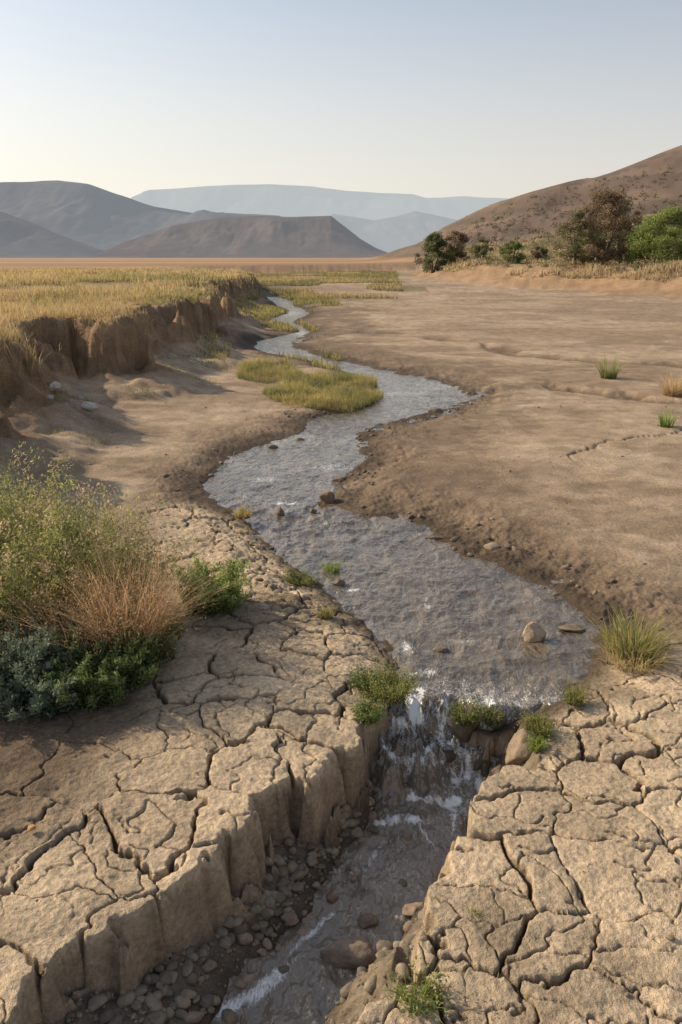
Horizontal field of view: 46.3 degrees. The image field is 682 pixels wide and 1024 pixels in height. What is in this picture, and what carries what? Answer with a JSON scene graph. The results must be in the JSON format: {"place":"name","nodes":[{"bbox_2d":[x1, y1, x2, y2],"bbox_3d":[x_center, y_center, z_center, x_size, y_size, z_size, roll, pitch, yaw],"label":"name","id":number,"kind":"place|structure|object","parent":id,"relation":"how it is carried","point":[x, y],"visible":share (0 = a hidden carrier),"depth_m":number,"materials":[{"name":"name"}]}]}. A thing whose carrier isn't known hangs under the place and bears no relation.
{"place":"outdoors","nodes":[
{"label":"outdoors","id":0,"kind":"place"},
{"bbox_2d":[0,212,103,257],"bbox_3d":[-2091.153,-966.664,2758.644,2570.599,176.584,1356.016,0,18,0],"label":"hill","id":1,"kind":"structure","parent":0,"point":[21,238],"depth_m":2635.48,"materials":[{"name":"grey stone"}]},
{"bbox_2d":[0,267,260,307],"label":"meadow grass","id":2,"kind":"structure","parent":0,"point":[46,276],"depth_m":37.35,"materials":[{"name":"yellow plant"}]},
{"bbox_2d":[0,180,280,250],"bbox_3d":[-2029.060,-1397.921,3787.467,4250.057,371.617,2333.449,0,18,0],"label":"hill","id":3,"kind":"structure","parent":0,"point":[94,216],"depth_m":3737.83,"materials":[{"name":"grey stone"}]},
{"bbox_2d":[131,184,509,219],"bbox_3d":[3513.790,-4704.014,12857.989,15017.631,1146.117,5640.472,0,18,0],"label":"distant plateau","id":4,"kind":"structure","parent":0,"point":[284,200],"depth_m":12611.98,"materials":[{"name":"grey stone"}]},
{"bbox_2d":[0,145,681,1023],"bbox_3d":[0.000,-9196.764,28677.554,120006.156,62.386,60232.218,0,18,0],"label":"ground","id":5,"kind":"structure","parent":0,"point":[132,857],"depth_m":5.15,"materials":[{"name":"brown soil"}]},
{"bbox_2d":[27,824,36,830],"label":"orange stone","id":6,"kind":"object","parent":5,"relation":"on","point":[31,827],"visible":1,"depth_m":3.62,"materials":[{"name":"orange stone"}]},
{"bbox_2d":[0,574,64,659],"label":"dry grass clump","id":7,"kind":"object","parent":5,"relation":"on","point":[25,621],"visible":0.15,"depth_m":4.98,"materials":[{"name":"green plant"}]},
{"bbox_2d":[0,607,89,702],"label":"sagebrush","id":8,"kind":"object","parent":5,"relation":"on","point":[44,646],"visible":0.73,"depth_m":4.75,"materials":[{"name":"green plant"}]},
{"bbox_2d":[0,441,92,578],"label":"tall shrub","id":9,"kind":"object","parent":5,"relation":"on","point":[26,491],"visible":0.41,"depth_m":6.17,"materials":[{"name":"green plant"}]},
{"bbox_2d":[0,646,105,725],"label":"sagebrush","id":10,"kind":"object","parent":5,"relation":"on","point":[39,703],"visible":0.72,"depth_m":4.49,"materials":[{"name":"green plant"}]},
{"bbox_2d":[50,381,60,388],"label":"pale stone","id":11,"kind":"object","parent":5,"relation":"on","point":[55,385],"visible":1,"depth_m":11.61,"materials":[{"name":"grey stone"}]},
{"bbox_2d":[0,448,164,637],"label":"tall shrub","id":12,"kind":"object","parent":5,"relation":"on","point":[10,585],"visible":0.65,"depth_m":5.26,"materials":[{"name":"green plant"}]},
{"bbox_2d":[80,401,97,411],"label":"pale stone","id":13,"kind":"object","parent":5,"relation":"on","point":[87,406],"visible":1,"depth_m":12.16,"materials":[{"name":"grey stone"}]},
{"bbox_2d":[0,553,186,662],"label":"dry grass clump","id":14,"kind":"object","parent":5,"relation":"on","point":[93,615],"visible":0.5,"depth_m":5.01,"materials":[{"name":"plant"}]},
{"bbox_2d":[31,616,162,712],"bbox_3d":[-1.513,0.898,4.875,0.820,0.475,0.960,-11,21,-30],"label":"green shrub","id":15,"kind":"object","parent":5,"relation":"on","point":[117,670],"visible":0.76,"depth_m":4.71,"materials":[{"name":"green plant"}]},
{"bbox_2d":[0,486,196,629],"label":"tall shrub","id":16,"kind":"object","parent":5,"relation":"on","point":[129,550],"visible":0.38,"depth_m":5.49,"materials":[{"name":"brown plant"}]},
{"bbox_2d":[0,285,215,386],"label":"meadow grass","id":17,"kind":"structure","parent":5,"relation":"on","point":[9,309],"depth_m":18.48,"materials":[{"name":"yellow plant"}]},
{"bbox_2d":[0,523,253,665],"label":"dry grass clump","id":18,"kind":"object","parent":5,"relation":"on","point":[149,616],"visible":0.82,"depth_m":5.06,"materials":[{"name":"brown plant"}]},
{"bbox_2d":[0,334,255,501],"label":"bank weeds","id":19,"kind":"object","parent":5,"relation":"on","point":[87,399],"visible":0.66,"depth_m":15.75,"materials":[{"name":"plant"}]},
{"bbox_2d":[111,607,187,665],"bbox_3d":[-1.286,0.811,5.196,0.574,0.422,0.646,0,18,0],"label":"green shrub","id":20,"kind":"object","parent":5,"relation":"on","point":[170,642],"visible":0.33,"depth_m":5.12,"materials":[{"name":"green plant"}]},
{"bbox_2d":[169,551,252,617],"bbox_3d":[-0.974,0.577,5.921,0.657,0.553,0.636,0,18,0],"label":"green shrub","id":21,"kind":"object","parent":5,"relation":"on","point":[231,594],"visible":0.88,"depth_m":5.85,"materials":[{"name":"green plant"}]},
{"bbox_2d":[223,915,233,928],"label":"rock","id":22,"kind":"object","parent":5,"relation":"on","point":[228,922],"visible":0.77,"depth_m":3.58,"materials":[{"name":"stone"}]},
{"bbox_2d":[93,216,386,257],"bbox_3d":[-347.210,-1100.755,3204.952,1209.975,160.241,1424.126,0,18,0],"label":"mesa","id":23,"kind":"structure","parent":5,"relation":"on","point":[278,237],"depth_m":2821.45,"materials":[{"name":"grey stone"}]},
{"bbox_2d":[65,778,422,1023],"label":"river gravel","id":24,"kind":"structure","parent":5,"relation":"on","point":[161,979],"depth_m":3.42,"materials":[{"name":"gravel"}]},
{"bbox_2d":[357,837,367,842],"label":"rock","id":25,"kind":"object","parent":24,"relation":"on","point":[362,840],"visible":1,"depth_m":4.20,"materials":[{"name":"stone"}]},
{"bbox_2d":[231,502,256,519],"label":"grass tuft","id":26,"kind":"object","parent":5,"relation":"on","point":[241,514],"visible":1,"depth_m":8.10,"materials":[{"name":"yellow plant"}]},
{"bbox_2d":[194,288,342,370],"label":"shore grass","id":27,"kind":"structure","parent":5,"relation":"on","point":[325,301],"depth_m":31.76,"materials":[{"name":"green plant"}]},
{"bbox_2d":[233,354,304,383],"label":"islet grass","id":28,"kind":"structure","parent":5,"relation":"on","point":[265,368],"depth_m":18.17,"materials":[{"name":"green plant"}]},
{"bbox_2d":[264,873,273,883],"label":"rock","id":29,"kind":"object","parent":5,"relation":"on","point":[268,878],"visible":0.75,"depth_m":3.84,"materials":[{"name":"stone"}]},
{"bbox_2d":[268,444,278,447],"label":"rock","id":30,"kind":"object","parent":5,"relation":"on","point":[272,446],"visible":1,"depth_m":11.37,"materials":[{"name":"stone"}]},
{"bbox_2d":[274,506,284,515],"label":"rock","id":31,"kind":"object","parent":5,"relation":"on","point":[279,511],"visible":0.94,"depth_m":8.40,"materials":[{"name":"stone"}]},
{"bbox_2d":[280,912,298,925],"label":"rock","id":32,"kind":"object","parent":5,"relation":"on","point":[290,918],"visible":1,"depth_m":3.66,"materials":[{"name":"stone"}]},
{"bbox_2d":[280,568,319,587],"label":"grass tuft","id":33,"kind":"object","parent":5,"relation":"on","point":[303,579],"visible":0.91,"depth_m":6.58,"materials":[{"name":"green plant"}]},
{"bbox_2d":[259,365,386,412],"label":"islet grass","id":34,"kind":"structure","parent":5,"relation":"on","point":[304,385],"depth_m":15.35,"materials":[{"name":"green plant"}]},
{"bbox_2d":[313,602,334,619],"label":"grass tuft","id":35,"kind":"object","parent":5,"relation":"on","point":[323,613],"visible":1,"depth_m":5.85,"materials":[{"name":"green plant"}]},
{"bbox_2d":[319,490,334,503],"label":"rock","id":36,"kind":"object","parent":5,"relation":"on","point":[326,497],"visible":0.92,"depth_m":8.84,"materials":[{"name":"stone"}]},
{"bbox_2d":[252,269,402,299],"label":"reed bed","id":37,"kind":"object","parent":5,"relation":"on","point":[383,277],"visible":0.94,"depth_m":81.74,"materials":[{"name":"yellow plant"}]},
{"bbox_2d":[319,560,343,573],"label":"grass tuft","id":38,"kind":"object","parent":5,"relation":"on","point":[329,569],"visible":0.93,"depth_m":6.93,"materials":[{"name":"green plant"}]},
{"bbox_2d":[326,893,338,902],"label":"rock","id":39,"kind":"object","parent":5,"relation":"on","point":[332,898],"visible":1,"depth_m":3.83,"materials":[{"name":"stone"}]},
{"bbox_2d":[332,578,345,585],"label":"rock","id":40,"kind":"object","parent":5,"relation":"on","point":[338,582],"visible":0.98,"depth_m":6.63,"materials":[{"name":"stone"}]},
{"bbox_2d":[0,331,681,1016],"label":"loose pebbles","id":41,"kind":"object","parent":5,"relation":"on","point":[670,937],"visible":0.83,"depth_m":7.99,"materials":[{"name":"stone"}]},
{"bbox_2d":[340,817,345,824],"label":"rock","id":42,"kind":"object","parent":5,"relation":"on","point":[343,820],"visible":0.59,"depth_m":4.25,"materials":[{"name":"stone"}]},
{"bbox_2d":[347,656,385,696],"bbox_3d":[0.168,1.017,4.871,0.274,0.194,0.280,0,18,0],"label":"riverside shrub","id":43,"kind":"object","parent":5,"relation":"on","point":[363,682],"visible":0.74,"depth_m":4.86,"materials":[{"name":"green plant"}]},
{"bbox_2d":[357,913,378,928],"bbox_3d":[0.125,1.902,3.704,0.099,0.056,0.073,0,18,0],"label":"rock","id":44,"kind":"object","parent":5,"relation":"on","point":[365,921],"visible":1,"depth_m":3.68,"materials":[{"name":"stone"}]},
{"bbox_2d":[348,691,388,725],"bbox_3d":[0.157,1.140,4.561,0.235,0.154,0.246,0,18,0],"label":"riverside shrub","id":45,"kind":"object","parent":5,"relation":"on","point":[367,714],"visible":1,"depth_m":4.54,"materials":[{"name":"green plant"}]},
{"bbox_2d":[358,657,420,706],"bbox_3d":[0.296,1.033,4.783,0.389,0.251,0.392,12,21,34],"label":"riverside shrub","id":46,"kind":"object","parent":5,"relation":"on","point":[387,691],"visible":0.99,"depth_m":4.76,"materials":[{"name":"green plant"}]},
{"bbox_2d":[401,902,422,917],"bbox_3d":[0.355,1.884,3.752,0.144,0.067,0.088,0,18,0],"label":"rock","id":47,"kind":"object","parent":5,"relation":"on","point":[407,910],"visible":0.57,"depth_m":3.74,"materials":[{"name":"stone"}]},
{"bbox_2d":[162,391,664,659],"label":"bank clods","id":48,"kind":"object","parent":5,"relation":"on","point":[272,586],"visible":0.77,"depth_m":7.43,"materials":[{"name":"soil"}]},
{"bbox_2d":[376,956,454,1023],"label":"grass tuft","id":49,"kind":"object","parent":5,"relation":"on","point":[402,989],"visible":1,"depth_m":2.81,"materials":[{"name":"green plant"}]},
{"bbox_2d":[413,231,454,273],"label":"broadleaf tree","id":50,"kind":"object","parent":5,"relation":"on","point":[437,244],"visible":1,"depth_m":105.68,"materials":[{"name":"green plant"}]},
{"bbox_2d":[436,982,452,995],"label":"grass tuft","id":51,"kind":"object","parent":5,"relation":"on","point":[448,987],"visible":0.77,"depth_m":2.88,"materials":[{"name":"green plant"}]},
{"bbox_2d":[442,230,469,264],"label":"autumn tree","id":52,"kind":"object","parent":5,"relation":"on","point":[459,251],"visible":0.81,"depth_m":107.23,"materials":[{"name":"brown plant"}]},
{"bbox_2d":[442,693,486,726],"bbox_3d":[0.732,1.193,4.741,0.264,0.174,0.260,-6,19,-17],"label":"grass tuft","id":53,"kind":"object","parent":5,"relation":"on","point":[457,715],"visible":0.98,"depth_m":4.71,"materials":[{"name":"green plant"}]},
{"bbox_2d":[467,905,484,917],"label":"grass tuft","id":54,"kind":"object","parent":5,"relation":"on","point":[475,911],"visible":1,"depth_m":3.19,"materials":[{"name":"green plant"}]},
{"bbox_2d":[470,238,493,260],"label":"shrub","id":55,"kind":"object","parent":5,"relation":"on","point":[477,248],"visible":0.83,"depth_m":102.14,"materials":[{"name":"green plant"}]},
{"bbox_2d":[473,753,490,770],"bbox_3d":[0.837,1.489,4.757,0.113,0.115,0.104,0,18,0],"label":"fall rock","id":56,"kind":"object","parent":5,"relation":"on","point":[479,762],"visible":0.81,"depth_m":4.72,"materials":[{"name":"stone"}]},
{"bbox_2d":[483,542,500,550],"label":"rock","id":57,"kind":"object","parent":5,"relation":"on","point":[491,546],"visible":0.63,"depth_m":7.36,"materials":[{"name":"stone"}]},
{"bbox_2d":[477,697,508,726],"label":"grass tuft","id":58,"kind":"object","parent":5,"relation":"on","point":[493,719],"visible":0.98,"depth_m":4.74,"materials":[{"name":"green plant"}]},
{"bbox_2d":[488,764,502,776],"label":"fall rock","id":59,"kind":"object","parent":5,"relation":"on","point":[496,770],"visible":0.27,"depth_m":4.50,"materials":[{"name":"stone"}]},
{"bbox_2d":[487,708,506,729],"bbox_3d":[0.935,1.258,4.829,0.133,0.143,0.119,0,18,0],"label":"fall rock","id":60,"kind":"object","parent":5,"relation":"on","point":[503,722],"visible":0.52,"depth_m":4.79,"materials":[{"name":"stone"}]},
{"bbox_2d":[498,239,525,262],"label":"tree","id":61,"kind":"object","parent":5,"relation":"on","point":[518,246],"visible":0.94,"depth_m":94.48,"materials":[{"name":"green plant"}]},
{"bbox_2d":[505,727,538,764],"bbox_3d":[1.072,1.355,4.524,0.287,0.256,0.237,0,18,0],"label":"fall rock","id":62,"kind":"object","parent":5,"relation":"on","point":[518,752],"visible":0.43,"depth_m":4.45,"materials":[{"name":"stone"}]},
{"bbox_2d":[522,622,545,642],"bbox_3d":[1.379,0.859,5.695,0.175,0.162,0.116,0,18,0],"label":"rock","id":63,"kind":"object","parent":5,"relation":"on","point":[534,632],"visible":0.98,"depth_m":5.66,"materials":[{"name":"stone"}]},
{"bbox_2d":[514,705,560,740],"bbox_3d":[1.111,1.218,4.524,0.270,0.168,0.264,0,18,0],"label":"grass tuft","id":64,"kind":"object","parent":5,"relation":"on","point":[536,724],"visible":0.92,"depth_m":4.53,"materials":[{"name":"green plant"}]},
{"bbox_2d":[524,730,550,753],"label":"grass tuft","id":65,"kind":"object","parent":5,"relation":"on","point":[536,746],"visible":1,"depth_m":4.37,"materials":[{"name":"green plant"}]},
{"bbox_2d":[530,245,550,262],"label":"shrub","id":66,"kind":"object","parent":5,"relation":"on","point":[542,252],"visible":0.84,"depth_m":91.12,"materials":[{"name":"green plant"}]},
{"bbox_2d":[428,214,681,283],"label":"dry grass","id":67,"kind":"structure","parent":5,"relation":"on","point":[461,264],"depth_m":72.23,"materials":[{"name":"plant"}]},
{"bbox_2d":[442,164,681,258],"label":"hillside scrub","id":68,"kind":"object","parent":5,"relation":"on","point":[533,230],"visible":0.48,"depth_m":220.15,"materials":[{"name":"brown plant"}]},
{"bbox_2d":[453,224,681,271],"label":"scrub belt","id":69,"kind":"object","parent":5,"relation":"on","point":[561,263],"visible":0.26,"depth_m":85.53,"materials":[{"name":"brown plant"}]},
{"bbox_2d":[558,624,585,631],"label":"rock","id":70,"kind":"object","parent":5,"relation":"on","point":[573,627],"visible":0.98,"depth_m":5.81,"materials":[{"name":"stone"}]},
{"bbox_2d":[555,677,593,707],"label":"grass tuft","id":71,"kind":"object","parent":5,"relation":"on","point":[575,698],"visible":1,"depth_m":4.76,"materials":[{"name":"green plant"}]},
{"bbox_2d":[552,208,606,264],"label":"broadleaf tree","id":72,"kind":"object","parent":5,"relation":"on","point":[576,246],"visible":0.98,"depth_m":71.40,"materials":[{"name":"green plant"}]},
{"bbox_2d":[560,184,634,263],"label":"autumn tree","id":73,"kind":"object","parent":5,"relation":"on","point":[610,198],"visible":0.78,"depth_m":72.30,"materials":[{"name":"brown plant"}]},
{"bbox_2d":[591,354,630,378],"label":"grass tuft","id":74,"kind":"object","parent":5,"relation":"on","point":[613,373],"visible":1,"depth_m":17.11,"materials":[{"name":"green plant"}]},
{"bbox_2d":[599,195,646,259],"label":"autumn tree","id":75,"kind":"object","parent":5,"relation":"on","point":[638,212],"visible":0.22,"depth_m":74.66,"materials":[{"name":"brown plant"}]},
{"bbox_2d":[578,602,681,664],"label":"grass tuft","id":76,"kind":"object","parent":5,"relation":"on","point":[629,645],"visible":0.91,"depth_m":5.30,"materials":[{"name":"green plant"}]},
{"bbox_2d":[588,628,680,674],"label":"dry grass clump","id":77,"kind":"object","parent":5,"relation":"on","point":[645,668],"visible":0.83,"depth_m":5.15,"materials":[{"name":"plant"}]},
{"bbox_2d":[605,218,677,251],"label":"broadleaf tree","id":78,"kind":"object","parent":5,"relation":"on","point":[639,228],"visible":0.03,"depth_m":94.42,"materials":[{"name":"green plant"}]},
{"bbox_2d":[623,226,662,266],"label":"green tree","id":79,"kind":"object","parent":5,"relation":"on","point":[639,254],"visible":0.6,"depth_m":69.65,"materials":[{"name":"green plant"}]},
{"bbox_2d":[625,204,681,262],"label":"green tree","id":80,"kind":"object","parent":5,"relation":"on","point":[662,243],"visible":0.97,"depth_m":67.06,"materials":[{"name":"green plant"}]},
{"bbox_2d":[655,407,677,427],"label":"grass tuft","id":81,"kind":"object","parent":5,"relation":"on","point":[664,422],"visible":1,"depth_m":12.30,"materials":[{"name":"green plant"}]},
{"bbox_2d":[651,371,681,397],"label":"dry grass clump","id":82,"kind":"object","parent":5,"relation":"on","point":[671,390],"visible":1,"depth_m":14.97,"materials":[{"name":"beige plant"}]},
{"bbox_2d":[0,0,681,197],"label":"sky","id":83,"kind":"structure","parent":0,"point":[127,98],"materials":[{"name":"blue"}]},
{"bbox_2d":[331,211,456,252],"bbox_3d":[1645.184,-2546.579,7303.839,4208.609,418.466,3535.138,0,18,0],"label":"hazy hill","id":84,"kind":"structure","parent":0,"point":[390,234],"depth_m":6886.80,"materials":[{"name":"stone"}]},
{"bbox_2d":[202,297,600,1023],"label":"stream water","id":85,"kind":"structure","parent":0,"point":[410,593],"depth_m":5.65,"materials":[{"name":"grey liquid"}]},
{"bbox_2d":[331,476,346,481],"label":"rock","id":86,"kind":"object","parent":85,"relation":"in","point":[340,479],"visible":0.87,"depth_m":9.66,"materials":[{"name":"stone"}]},
{"bbox_2d":[320,936,376,969],"bbox_3d":[0.037,1.941,3.497,0.263,0.118,0.138,0,18,0],"label":"rock","id":87,"kind":"object","parent":85,"relation":"in","point":[354,952],"visible":0.92,"depth_m":3.46,"materials":[{"name":"stone"}]},
{"bbox_2d":[424,534,443,539],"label":"rock","id":88,"kind":"object","parent":85,"relation":"on","point":[436,537],"visible":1,"depth_m":7.70,"materials":[{"name":"stone"}]},
{"bbox_2d":[428,408,443,412],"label":"rock","id":89,"kind":"object","parent":85,"relation":"in","point":[439,410],"visible":0.89,"depth_m":14.00,"materials":[{"name":"stone"}]},
{"bbox_2d":[433,646,448,651],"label":"rock","id":90,"kind":"object","parent":85,"relation":"on","point":[440,649],"visible":1,"depth_m":5.52,"materials":[{"name":"stone"}]},
{"bbox_2d":[444,749,455,762],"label":"fall rock","id":91,"kind":"object","parent":85,"relation":"in","point":[450,755],"visible":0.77,"depth_m":4.75,"materials":[{"name":"stone"}]},
{"bbox_2d":[450,705,478,742],"bbox_3d":[0.751,1.265,4.809,0.179,0.243,0.159,0,18,0],"label":"fall rock","id":92,"kind":"object","parent":85,"relation":"on","point":[462,733],"visible":0.6,"depth_m":4.77,"materials":[{"name":"stone"}]}
]}

